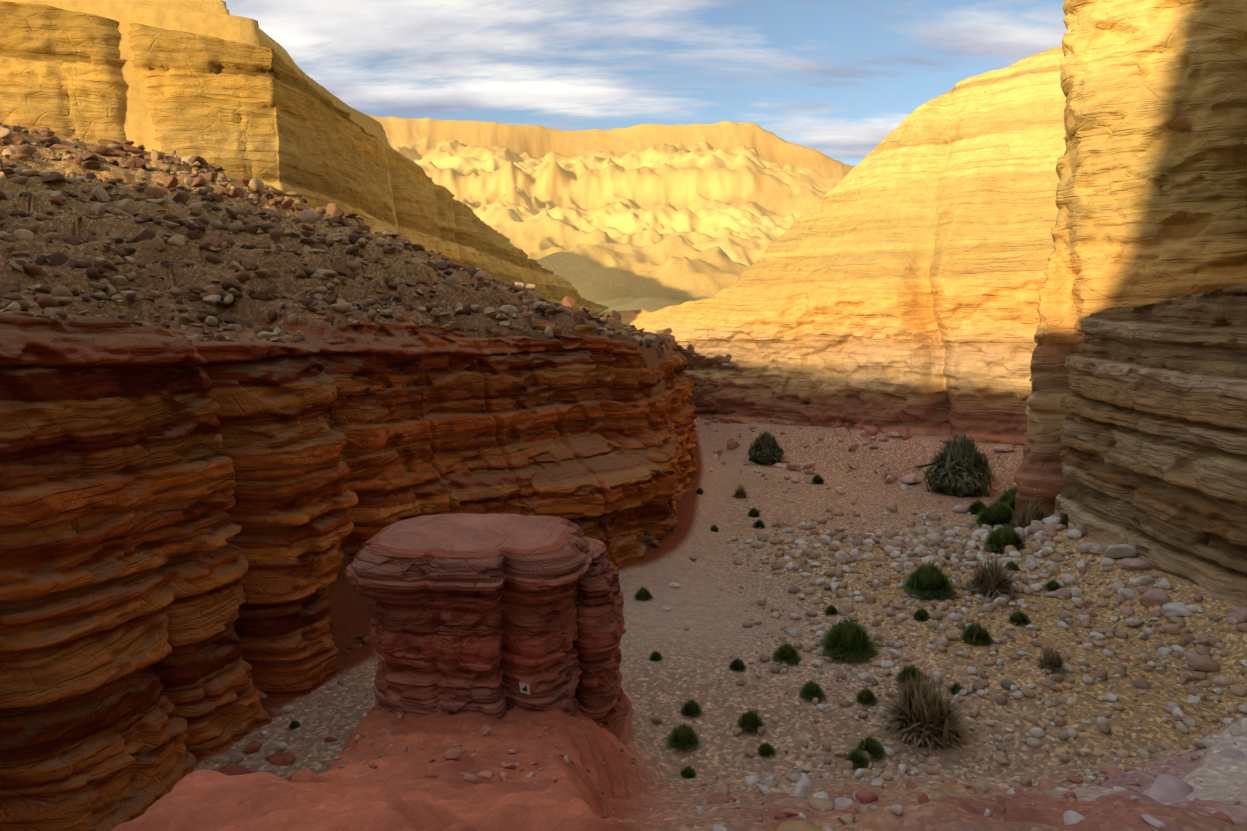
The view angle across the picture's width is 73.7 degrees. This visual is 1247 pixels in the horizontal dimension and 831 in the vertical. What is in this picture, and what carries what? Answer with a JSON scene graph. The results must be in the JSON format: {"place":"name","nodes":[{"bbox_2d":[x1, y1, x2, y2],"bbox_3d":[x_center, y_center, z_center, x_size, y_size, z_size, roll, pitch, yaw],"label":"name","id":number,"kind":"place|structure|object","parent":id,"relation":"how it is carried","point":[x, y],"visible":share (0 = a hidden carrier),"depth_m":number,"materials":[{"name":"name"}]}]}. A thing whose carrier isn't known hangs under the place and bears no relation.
{"place":"outdoors","nodes":[
{"label":"outdoors","id":0,"kind":"place"},
{"bbox_2d":[0,0,1246,830],"bbox_3d":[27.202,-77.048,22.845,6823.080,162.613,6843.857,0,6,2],"label":"ground terrain","id":1,"kind":"structure","parent":0,"point":[642,216],"depth_m":19.13,"materials":[{"name":"beige sand"}]},
{"bbox_2d":[0,1,607,312],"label":"cliff rock","id":2,"kind":"object","parent":1,"relation":"on","point":[264,115],"visible":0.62,"depth_m":35.58,"materials":[{"name":"yellow stone"}]},
{"bbox_2d":[0,122,671,700],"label":"scree rocks","id":3,"kind":"object","parent":1,"relation":"on","point":[198,226],"visible":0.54,"depth_m":25.27,"materials":[{"name":"stone"}]},
{"bbox_2d":[0,309,697,830],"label":"cliff rock","id":4,"kind":"object","parent":1,"relation":"on","point":[176,511],"visible":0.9,"depth_m":14.30,"materials":[{"name":"orange stone"}]},
{"bbox_2d":[346,513,598,724],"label":"pillar","id":5,"kind":"structure","parent":1,"relation":"on","point":[474,613],"depth_m":11.64,"materials":[{"name":"red stone"}]},
{"bbox_2d":[519,675,537,694],"bbox_3d":[-1.333,3.795,11.731,0.170,0.206,0.238,3,7,28],"label":"trail marker","id":6,"kind":"object","parent":5,"relation":"attached to","point":[527,685],"visible":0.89,"depth_m":11.66,"materials":[{"name":"brown"}]},
{"bbox_2d":[572,537,632,745],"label":"rock pillar","id":7,"kind":"structure","parent":1,"relation":"on","point":[602,698],"depth_m":12.90,"materials":[{"name":"red stone"}]},
{"bbox_2d":[288,428,1068,778],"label":"shrubs","id":8,"kind":"object","parent":1,"relation":"on","point":[922,712],"visible":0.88,"depth_m":17.86,"materials":[{"name":"green plant"}]},
{"bbox_2d":[218,419,1246,830],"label":"stones","id":9,"kind":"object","parent":1,"relation":"on","point":[820,801],"depth_m":11.41,"materials":[{"name":"stone"}]},
{"bbox_2d":[229,429,1246,789],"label":"pebbles","id":10,"kind":"object","parent":1,"relation":"on","point":[903,563],"visible":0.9,"depth_m":18.48,"materials":[{"name":"beige stone"}]},
{"bbox_2d":[603,0,1246,518],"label":"canyon wall","id":11,"kind":"structure","parent":1,"relation":"on","point":[961,256],"depth_m":40.80,"materials":[{"name":"yellow stone"}]},
{"bbox_2d":[776,748,1245,830],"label":"rocks","id":12,"kind":"object","parent":1,"relation":"on","point":[1166,788],"visible":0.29,"depth_m":9.32,"materials":[{"name":"grey stone"}]},
{"bbox_2d":[1049,284,1246,603],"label":"cliff rock","id":13,"kind":"object","parent":1,"relation":"on","point":[1153,456],"visible":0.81,"depth_m":19.92,"materials":[{"name":"beige stone"}]},
{"bbox_2d":[223,0,1066,165],"label":"sky","id":14,"kind":"structure","parent":0,"point":[834,78],"materials":[{"name":"blue"}]}
]}

